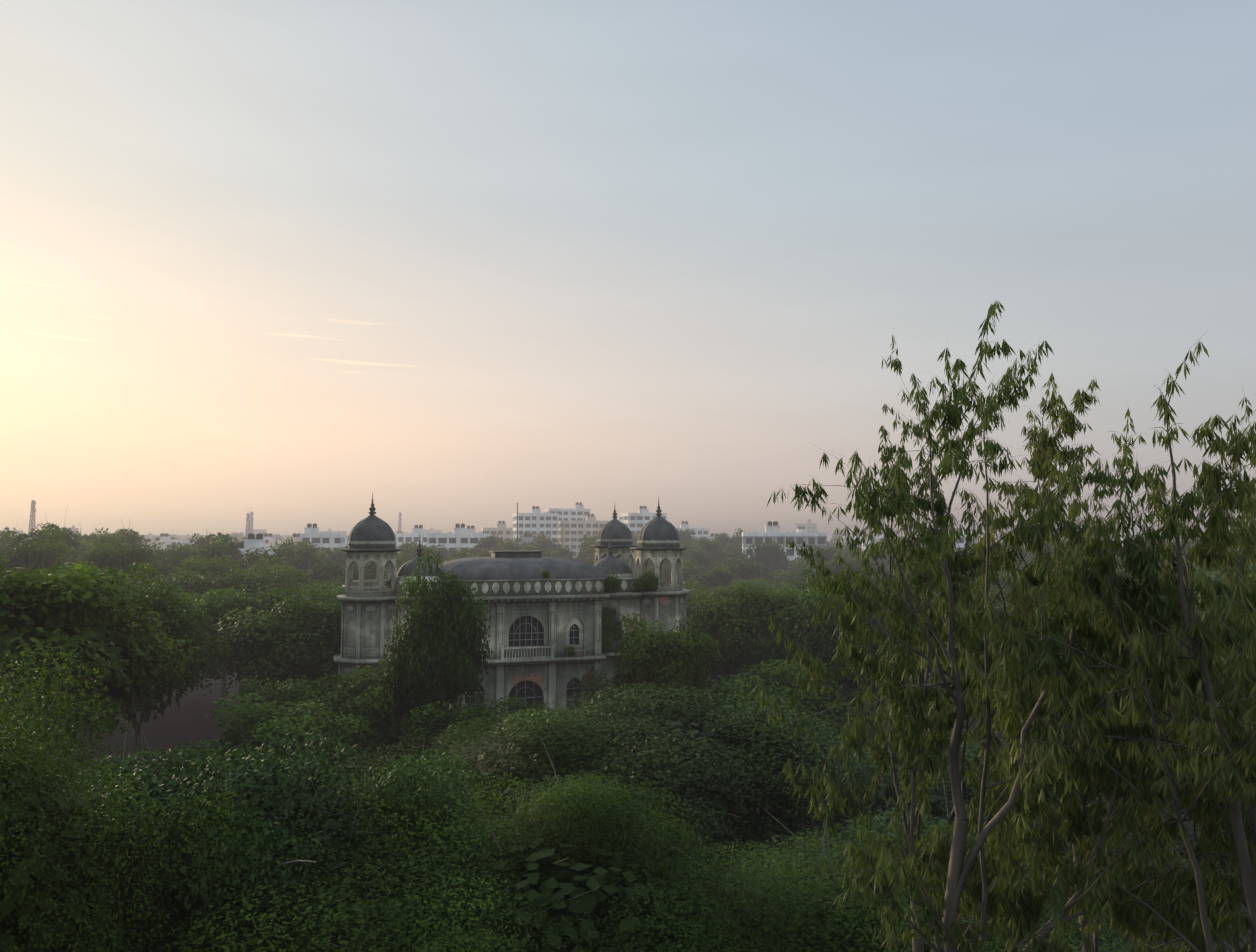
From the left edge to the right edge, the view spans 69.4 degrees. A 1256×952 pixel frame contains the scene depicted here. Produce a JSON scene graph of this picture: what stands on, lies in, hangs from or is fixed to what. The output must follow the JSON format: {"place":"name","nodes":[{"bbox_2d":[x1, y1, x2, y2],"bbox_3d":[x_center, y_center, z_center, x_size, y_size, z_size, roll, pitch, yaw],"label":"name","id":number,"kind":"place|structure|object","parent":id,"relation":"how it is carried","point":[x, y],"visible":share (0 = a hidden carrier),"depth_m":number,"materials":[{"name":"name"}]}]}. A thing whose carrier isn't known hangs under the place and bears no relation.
{"place":"outdoors","nodes":[
{"label":"outdoors","id":0,"kind":"place"},
{"bbox_2d":[0,0,1255,534],"label":"sky","id":1,"kind":"structure","parent":0,"point":[448,263],"materials":[{"name":"blue"}]},
{"bbox_2d":[38,535,1253,951],"bbox_3d":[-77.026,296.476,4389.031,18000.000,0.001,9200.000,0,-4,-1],"label":"ground","id":2,"kind":"structure","parent":0,"point":[184,721],"depth_m":93.46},
{"bbox_2d":[0,527,26,564],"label":"tree","id":3,"kind":"object","parent":2,"relation":"on","point":[8,532],"visible":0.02,"depth_m":147.96,"materials":[{"name":"green plant"}]},
{"bbox_2d":[3,528,69,564],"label":"tree","id":4,"kind":"object","parent":2,"relation":"on","point":[23,537],"visible":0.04,"depth_m":143.34,"materials":[{"name":"green plant"}]},
{"bbox_2d":[0,525,78,579],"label":"tree","id":5,"kind":"object","parent":2,"relation":"on","point":[28,556],"visible":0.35,"depth_m":127.44,"materials":[{"name":"green plant"}]},
{"bbox_2d":[28,509,86,554],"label":"tree","id":6,"kind":"object","parent":2,"relation":"on","point":[70,542],"visible":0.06,"depth_m":162.13,"materials":[{"name":"green plant"}]},
{"bbox_2d":[19,557,98,585],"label":"tree","id":7,"kind":"object","parent":2,"relation":"on","point":[78,562],"depth_m":111.28,"materials":[{"name":"green plant"}]},
{"bbox_2d":[0,675,137,824],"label":"tree","id":8,"kind":"object","parent":2,"relation":"on","point":[78,759],"visible":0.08,"depth_m":38.03,"materials":[{"name":"green plant"}]},
{"bbox_2d":[56,546,88,563],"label":"tree","id":9,"kind":"object","parent":2,"relation":"on","point":[76,554],"depth_m":155.83,"materials":[{"name":"green plant"}]},
{"bbox_2d":[0,543,206,772],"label":"tree","id":10,"kind":"object","parent":2,"relation":"on","point":[38,610],"visible":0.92,"depth_m":46.45,"materials":[{"name":"green plant"}]},
{"bbox_2d":[85,518,153,554],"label":"tree","id":11,"kind":"object","parent":2,"relation":"on","point":[129,536],"visible":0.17,"depth_m":191.01,"materials":[{"name":"green plant"}]},
{"bbox_2d":[92,530,147,559],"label":"tree","id":12,"kind":"object","parent":2,"relation":"on","point":[101,540],"visible":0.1,"depth_m":148.45,"materials":[{"name":"green plant"}]},
{"bbox_2d":[72,539,170,581],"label":"tree","id":13,"kind":"object","parent":2,"relation":"on","point":[123,560],"visible":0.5,"depth_m":134.36,"materials":[{"name":"green plant"}]},
{"bbox_2d":[0,642,272,951],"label":"tree","id":14,"kind":"object","parent":2,"relation":"on","point":[38,917],"visible":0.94,"depth_m":19.18,"materials":[{"name":"green plant"}]},
{"bbox_2d":[102,574,183,695],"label":"tree","id":15,"kind":"object","parent":2,"relation":"on","point":[142,583],"depth_m":112.99,"materials":[{"name":"green plant"}]},
{"bbox_2d":[78,554,233,763],"bbox_3d":[-35.674,14.949,64.522,12.803,18.874,12.150,-2,-4,28],"label":"tree","id":16,"kind":"object","parent":2,"relation":"on","point":[176,622],"visible":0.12,"depth_m":64.10,"materials":[{"name":"green plant"}]},
{"bbox_2d":[155,536,202,575],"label":"tree","id":17,"kind":"object","parent":2,"relation":"on","point":[184,552],"visible":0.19,"depth_m":174.52,"materials":[{"name":"green plant"}]},
{"bbox_2d":[122,549,239,586],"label":"tree","id":18,"kind":"object","parent":2,"relation":"on","point":[202,566],"visible":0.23,"depth_m":129.61,"materials":[{"name":"green plant"}]},
{"bbox_2d":[189,528,228,548],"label":"tree","id":19,"kind":"object","parent":2,"relation":"on","point":[199,541],"visible":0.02,"depth_m":228.39,"materials":[{"name":"green plant"}]},
{"bbox_2d":[182,538,246,569],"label":"tree","id":20,"kind":"object","parent":2,"relation":"on","point":[210,552],"visible":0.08,"depth_m":161.08,"materials":[{"name":"green plant"}]},
{"bbox_2d":[141,567,299,701],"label":"tree","id":21,"kind":"object","parent":2,"relation":"on","point":[204,583],"visible":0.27,"depth_m":107.17,"materials":[{"name":"green plant"}]},
{"bbox_2d":[198,532,254,562],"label":"tree","id":22,"kind":"object","parent":2,"relation":"on","point":[237,555],"visible":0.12,"depth_m":191.32,"materials":[{"name":"green plant"}]},
{"bbox_2d":[0,704,479,951],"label":"tree","id":23,"kind":"object","parent":2,"relation":"on","point":[260,786],"visible":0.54,"depth_m":23.00,"materials":[{"name":"green plant"}]},
{"bbox_2d":[221,554,284,573],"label":"tree","id":24,"kind":"object","parent":2,"relation":"on","point":[274,559],"visible":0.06,"depth_m":154.98,"materials":[{"name":"green plant"}]},
{"bbox_2d":[179,578,345,713],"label":"tree","id":25,"kind":"object","parent":2,"relation":"on","point":[217,606],"visible":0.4,"depth_m":81.69,"materials":[{"name":"green plant"}]},
{"bbox_2d":[184,591,341,696],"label":"tree","id":26,"kind":"object","parent":2,"relation":"on","point":[282,644],"visible":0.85,"depth_m":71.47,"materials":[{"name":"green plant"}]},
{"bbox_2d":[240,544,297,575],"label":"tree","id":27,"kind":"object","parent":2,"relation":"on","point":[251,561],"visible":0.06,"depth_m":166.05,"materials":[{"name":"green plant"}]},
{"bbox_2d":[229,562,312,594],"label":"tree","id":28,"kind":"object","parent":2,"relation":"on","point":[300,576],"visible":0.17,"depth_m":129.77,"materials":[{"name":"green plant"}]},
{"bbox_2d":[139,681,409,816],"bbox_3d":[-18.822,17.349,49.089,13.461,12.142,14.183,-1,-4,12],"label":"tree","id":29,"kind":"object","parent":2,"relation":"on","point":[302,724],"visible":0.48,"depth_m":48.52,"materials":[{"name":"green plant"}]},
{"bbox_2d":[225,668,365,741],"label":"tree","id":30,"kind":"object","parent":2,"relation":"on","point":[296,694],"visible":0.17,"depth_m":59.44,"materials":[{"name":"green plant"}]},
{"bbox_2d":[274,535,322,570],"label":"tree","id":31,"kind":"object","parent":2,"relation":"on","point":[305,551],"visible":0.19,"depth_m":188.78,"materials":[{"name":"green plant"}]},
{"bbox_2d":[281,554,324,576],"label":"tree","id":32,"kind":"object","parent":2,"relation":"on","point":[296,563],"visible":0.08,"depth_m":184.16,"materials":[{"name":"green plant"}]},
{"bbox_2d":[263,577,344,609],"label":"tree","id":33,"kind":"object","parent":2,"relation":"on","point":[337,592],"visible":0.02,"depth_m":105.54,"materials":[{"name":"green plant"}]},
{"bbox_2d":[226,698,409,798],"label":"tree","id":34,"kind":"object","parent":2,"relation":"on","point":[365,727],"visible":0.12,"depth_m":54.02,"materials":[{"name":"green plant"}]},
{"bbox_2d":[321,539,346,568],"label":"tree","id":35,"kind":"object","parent":2,"relation":"on","point":[337,557],"visible":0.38,"depth_m":219.66,"materials":[{"name":"green plant"}]},
{"bbox_2d":[303,558,368,586],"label":"tree","id":36,"kind":"object","parent":2,"relation":"on","point":[331,571],"visible":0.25,"depth_m":160.55,"materials":[{"name":"green plant"}]},
{"bbox_2d":[329,652,436,765],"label":"tree","id":37,"kind":"object","parent":2,"relation":"on","point":[369,704],"visible":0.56,"depth_m":56.66,"materials":[{"name":"green plant"}]},
{"bbox_2d":[364,550,408,579],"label":"tree","id":38,"kind":"object","parent":2,"relation":"on","point":[371,566],"visible":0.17,"depth_m":169.48,"materials":[{"name":"green plant"}]},
{"bbox_2d":[397,538,435,562],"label":"tree","id":39,"kind":"object","parent":2,"relation":"on","point":[410,548],"visible":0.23,"depth_m":222.91,"materials":[{"name":"green plant"}]},
{"bbox_2d":[120,738,714,951],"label":"tree","id":40,"kind":"object","parent":2,"relation":"on","point":[335,924],"visible":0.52,"depth_m":22.02,"materials":[{"name":"green plant"}]},
{"bbox_2d":[374,544,492,732],"bbox_3d":[-12.942,14.080,59.571,7.991,19.988,7.584,-1,-4,19],"label":"tree","id":41,"kind":"object","parent":2,"relation":"on","point":[437,654],"visible":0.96,"depth_m":58.18,"materials":[{"name":"green plant"}]},
{"bbox_2d":[427,544,450,563],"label":"tree","id":42,"kind":"object","parent":2,"relation":"on","point":[443,554],"visible":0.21,"depth_m":257.33,"materials":[{"name":"green plant"}]},
{"bbox_2d":[430,548,477,563],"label":"tree","id":43,"kind":"object","parent":2,"relation":"on","point":[457,550],"visible":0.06,"depth_m":223.42,"materials":[{"name":"green plant"}]},
{"bbox_2d":[387,693,531,786],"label":"tree","id":44,"kind":"object","parent":2,"relation":"on","point":[453,715],"visible":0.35,"depth_m":54.19,"materials":[{"name":"green plant"}]},
{"bbox_2d":[446,547,490,561],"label":"tree","id":45,"kind":"object","parent":2,"relation":"on","point":[459,553],"visible":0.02,"depth_m":201.25,"materials":[{"name":"green plant"}]},
{"bbox_2d":[469,532,501,557],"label":"tree","id":46,"kind":"object","parent":2,"relation":"on","point":[487,542],"visible":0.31,"depth_m":277.81,"materials":[{"name":"green plant"}]},
{"bbox_2d":[495,540,522,550],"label":"tree","id":47,"kind":"object","parent":2,"relation":"on","point":[509,546],"visible":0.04,"depth_m":261.95,"materials":[{"name":"green plant"}]},
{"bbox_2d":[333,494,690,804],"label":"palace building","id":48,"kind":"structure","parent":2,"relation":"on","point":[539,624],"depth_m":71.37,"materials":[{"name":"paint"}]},
{"bbox_2d":[579,667,610,705],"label":"kothi creeper vine","id":49,"kind":"object","parent":48,"relation":"attached to","point":[594,688],"visible":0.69,"depth_m":71.89,"materials":[{"name":"green plant"}]},
{"bbox_2d":[601,634,613,652],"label":"shrub","id":50,"kind":"object","parent":48,"relation":"on","point":[604,646],"visible":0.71,"depth_m":73.49,"materials":[{"name":"green plant"}]},
{"bbox_2d":[601,606,621,644],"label":"kothi creeper vine","id":51,"kind":"object","parent":48,"relation":"attached to","point":[605,624],"visible":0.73,"depth_m":74.21,"materials":[{"name":"green plant"}]},
{"bbox_2d":[604,571,621,592],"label":"shrub","id":52,"kind":"object","parent":48,"relation":"on","point":[612,583],"visible":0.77,"depth_m":73.83,"materials":[{"name":"green plant"}]},
{"bbox_2d":[632,576,646,591],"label":"shrub","id":53,"kind":"object","parent":48,"relation":"on","point":[640,585],"visible":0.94,"depth_m":74.64,"materials":[{"name":"green plant"}]},
{"bbox_2d":[641,571,658,590],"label":"shrub","id":54,"kind":"object","parent":48,"relation":"on","point":[651,578],"visible":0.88,"depth_m":74.58,"materials":[{"name":"green plant"}]},
{"bbox_2d":[528,532,562,553],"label":"tree","id":55,"kind":"object","parent":2,"relation":"on","point":[544,542],"visible":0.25,"depth_m":284.78,"materials":[{"name":"green plant"}]},
{"bbox_2d":[505,692,618,733],"bbox_3d":[-3.334,18.783,56.686,10.076,10.236,9.480,1,-4,-21],"label":"bush","id":56,"kind":"object","parent":2,"relation":"on","point":[537,708],"visible":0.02,"depth_m":57.52,"materials":[{"name":"green plant"}]},
{"bbox_2d":[550,546,577,560],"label":"tree","id":57,"kind":"object","parent":2,"relation":"on","point":[563,553],"visible":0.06,"depth_m":263.78,"materials":[{"name":"green plant"}]},
{"bbox_2d":[331,738,824,951],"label":"tree","id":58,"kind":"object","parent":2,"relation":"on","point":[578,918],"visible":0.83,"depth_m":22.14,"materials":[{"name":"green plant"}]},
{"bbox_2d":[574,542,594,564],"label":"tree","id":59,"kind":"object","parent":2,"relation":"on","point":[585,550],"visible":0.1,"depth_m":250.81,"materials":[{"name":"green plant"}]},
{"bbox_2d":[575,533,623,560],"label":"tree","id":60,"kind":"object","parent":2,"relation":"on","point":[586,539],"visible":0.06,"depth_m":264.75,"materials":[{"name":"green plant"}]},
{"bbox_2d":[0,494,1204,576],"bbox_3d":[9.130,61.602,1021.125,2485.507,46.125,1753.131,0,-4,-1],"label":"town buildings","id":61,"kind":"structure","parent":2,"relation":"on","point":[565,527],"depth_m":385.88,"materials":[{"name":"concrete"}]},
{"bbox_2d":[336,665,877,888],"bbox_3d":[-1.844,15.819,41.787,22.767,14.311,21.341,2,-4,-32],"label":"tree","id":62,"kind":"object","parent":2,"relation":"on","point":[485,753],"visible":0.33,"depth_m":37.32,"materials":[{"name":"green plant"}]},
{"bbox_2d":[581,688,694,723],"bbox_3d":[-0.128,18.290,54.984,9.827,11.018,9.935,-3,-5,39],"label":"bush","id":63,"kind":"object","parent":2,"relation":"on","point":[626,705],"depth_m":54.85,"materials":[{"name":"green plant"}]},
{"bbox_2d":[587,613,719,715],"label":"tree","id":64,"kind":"object","parent":2,"relation":"on","point":[674,658],"visible":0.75,"depth_m":60.99,"materials":[{"name":"green plant"}]},
{"bbox_2d":[639,557,702,585],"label":"tree","id":65,"kind":"object","parent":2,"relation":"on","point":[688,572],"visible":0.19,"depth_m":197.32,"materials":[{"name":"green plant"}]},
{"bbox_2d":[677,524,703,547],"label":"tree","id":66,"kind":"object","parent":2,"relation":"on","point":[684,536],"visible":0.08,"depth_m":305.45,"materials":[{"name":"green plant"}]},
{"bbox_2d":[670,548,720,575],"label":"tree","id":67,"kind":"object","parent":2,"relation":"on","point":[700,559],"visible":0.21,"depth_m":223.84,"materials":[{"name":"green plant"}]},
{"bbox_2d":[491,678,902,879],"bbox_3d":[3.487,15.896,39.093,16.715,13.800,16.311,-3,-5,40],"label":"tree","id":68,"kind":"object","parent":2,"relation":"on","point":[722,768],"visible":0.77,"depth_m":35.81,"materials":[{"name":"green plant"}]},
{"bbox_2d":[694,533,724,565],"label":"tree","id":69,"kind":"object","parent":2,"relation":"on","point":[709,549],"visible":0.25,"depth_m":261.33,"materials":[{"name":"green plant"}]},
{"bbox_2d":[683,565,744,595],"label":"tree","id":70,"kind":"object","parent":2,"relation":"on","point":[721,578],"visible":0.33,"depth_m":180.79,"materials":[{"name":"green plant"}]},
{"bbox_2d":[686,613,753,687],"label":"tree","id":71,"kind":"object","parent":2,"relation":"on","point":[723,675],"depth_m":88.72,"materials":[{"name":"green plant"}]},
{"bbox_2d":[686,583,763,626],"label":"tree","id":72,"kind":"object","parent":2,"relation":"on","point":[707,591],"visible":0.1,"depth_m":107.92,"materials":[{"name":"green plant"}]},
{"bbox_2d":[711,532,741,556],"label":"tree","id":73,"kind":"object","parent":2,"relation":"on","point":[723,539],"visible":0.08,"depth_m":295.32,"materials":[{"name":"green plant"}]},
{"bbox_2d":[718,528,744,550],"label":"tree","id":74,"kind":"object","parent":2,"relation":"on","point":[737,540],"visible":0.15,"depth_m":301.01,"materials":[{"name":"green plant"}]},
{"bbox_2d":[710,544,759,567],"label":"tree","id":75,"kind":"object","parent":2,"relation":"on","point":[722,560],"visible":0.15,"depth_m":238.95,"materials":[{"name":"green plant"}]},
{"bbox_2d":[709,555,778,580],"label":"tree","id":76,"kind":"object","parent":2,"relation":"on","point":[748,571],"visible":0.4,"depth_m":198.02,"materials":[{"name":"green plant"}]},
{"bbox_2d":[715,576,778,598],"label":"tree","id":77,"kind":"object","parent":2,"relation":"on","point":[763,585],"visible":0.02,"depth_m":143.95,"materials":[{"name":"green plant"}]},
{"bbox_2d":[686,578,828,679],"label":"tree","id":78,"kind":"object","parent":2,"relation":"on","point":[733,629],"visible":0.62,"depth_m":76.73,"materials":[{"name":"green plant"}]},
{"bbox_2d":[729,574,794,594],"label":"tree","id":79,"kind":"object","parent":2,"relation":"on","point":[766,581],"visible":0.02,"depth_m":148.04,"materials":[{"name":"green plant"}]},
{"bbox_2d":[745,537,790,573],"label":"tree","id":80,"kind":"object","parent":2,"relation":"on","point":[771,557],"visible":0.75,"depth_m":239.44,"materials":[{"name":"green plant"}]},
{"bbox_2d":[691,654,895,843],"bbox_3d":[10.998,17.873,59.526,14.099,12.422,14.254,-1,-4,18],"label":"tree","id":81,"kind":"object","parent":2,"relation":"on","point":[774,684],"visible":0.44,"depth_m":57.45,"materials":[{"name":"green plant"}]},
{"bbox_2d":[778,560,818,579],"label":"tree","id":82,"kind":"object","parent":2,"relation":"on","point":[798,566],"visible":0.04,"depth_m":211.15,"materials":[{"name":"green plant"}]},
{"bbox_2d":[766,577,840,615],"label":"tree","id":83,"kind":"object","parent":2,"relation":"on","point":[796,582],"visible":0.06,"depth_m":97.01,"materials":[{"name":"green plant"}]},
{"bbox_2d":[788,537,846,570],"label":"tree","id":84,"kind":"object","parent":2,"relation":"on","point":[828,554],"visible":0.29,"depth_m":225.26,"materials":[{"name":"green plant"}]},
{"bbox_2d":[814,551,878,577],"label":"tree","id":85,"kind":"object","parent":2,"relation":"on","point":[834,566],"visible":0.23,"depth_m":188.87,"materials":[{"name":"green plant"}]},
{"bbox_2d":[750,565,945,794],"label":"tree","id":86,"kind":"object","parent":2,"relation":"on","point":[820,640],"visible":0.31,"depth_m":67.78,"materials":[{"name":"green plant"}]},
{"bbox_2d":[618,797,1163,951],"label":"tree","id":87,"kind":"object","parent":2,"relation":"on","point":[848,929],"visible":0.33,"depth_m":22.28,"materials":[{"name":"green plant"}]},
{"bbox_2d":[759,333,1040,951],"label":"eucalyptus tree","id":88,"kind":"object","parent":2,"relation":"on","point":[924,506],"visible":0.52,"depth_m":16.57,"materials":[{"name":"green plant"}]},
{"bbox_2d":[929,587,1013,731],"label":"tree","id":89,"kind":"object","parent":2,"relation":"on","point":[998,606],"visible":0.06,"depth_m":93.56,"materials":[{"name":"green plant"}]},
{"bbox_2d":[748,299,1255,951],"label":"eucalyptus tree","id":90,"kind":"object","parent":2,"relation":"on","point":[896,691],"visible":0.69,"depth_m":11.76,"materials":[{"name":"green plant"}]},
{"bbox_2d":[809,734,1249,951],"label":"tree","id":91,"kind":"object","parent":2,"relation":"on","point":[939,816],"visible":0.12,"depth_m":32.87,"materials":[{"name":"green plant"}]},
{"bbox_2d":[857,638,1221,951],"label":"eucalyptus tree","id":92,"kind":"object","parent":2,"relation":"on","point":[999,904],"visible":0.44,"depth_m":13.17,"materials":[{"name":"green plant"}]},
{"bbox_2d":[970,571,1116,612],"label":"tree","id":93,"kind":"object","parent":2,"relation":"on","point":[1006,588],"visible":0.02,"depth_m":107.33,"materials":[{"name":"green plant"}]},
{"bbox_2d":[913,373,1178,951],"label":"eucalyptus tree","id":94,"kind":"object","parent":2,"relation":"on","point":[1045,445],"visible":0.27,"depth_m":15.56,"materials":[{"name":"green plant"}]},
{"bbox_2d":[916,339,1255,951],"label":"eucalyptus tree","id":95,"kind":"object","parent":2,"relation":"on","point":[1235,771],"visible":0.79,"depth_m":10.80,"materials":[{"name":"green plant"}]},
{"bbox_2d":[989,603,1185,718],"bbox_3d":[31.651,16.185,62.091,13.071,16.111,14.010,0,-4,-2],"label":"tree","id":96,"kind":"object","parent":2,"relation":"on","point":[1067,628],"visible":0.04,"depth_m":58.78,"materials":[{"name":"green plant"}]},
{"bbox_2d":[992,677,1252,811],"bbox_3d":[29.669,17.318,51.596,15.812,12.522,14.876,0,-4,-3],"label":"tree","id":97,"kind":"object","parent":2,"relation":"on","point":[1147,721],"visible":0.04,"depth_m":47.38,"materials":[{"name":"green plant"}]},
{"bbox_2d":[1023,542,1255,951],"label":"eucalyptus tree","id":98,"kind":"object","parent":2,"relation":"on","point":[1198,941],"visible":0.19,"depth_m":12.74,"materials":[{"name":"green plant"}]},
{"bbox_2d":[1131,563,1234,596],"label":"tree","id":99,"kind":"object","parent":2,"relation":"on","point":[1212,575],"depth_m":114.15,"materials":[{"name":"green plant"}]},
{"bbox_2d":[1132,390,1255,811],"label":"eucalyptus tree","id":100,"kind":"object","parent":2,"relation":"on","point":[1250,517],"visible":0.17,"depth_m":14.97,"materials":[{"name":"green plant"}]},
{"bbox_2d":[1172,545,1255,661],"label":"tree","id":101,"kind":"object","parent":2,"relation":"on","point":[1226,582],"visible":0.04,"depth_m":70.49,"materials":[{"name":"green plant"}]},
{"bbox_2d":[1174,568,1255,729],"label":"tree","id":102,"kind":"object","parent":2,"relation":"on","point":[1199,617],"visible":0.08,"depth_m":57.83,"materials":[{"name":"green plant"}]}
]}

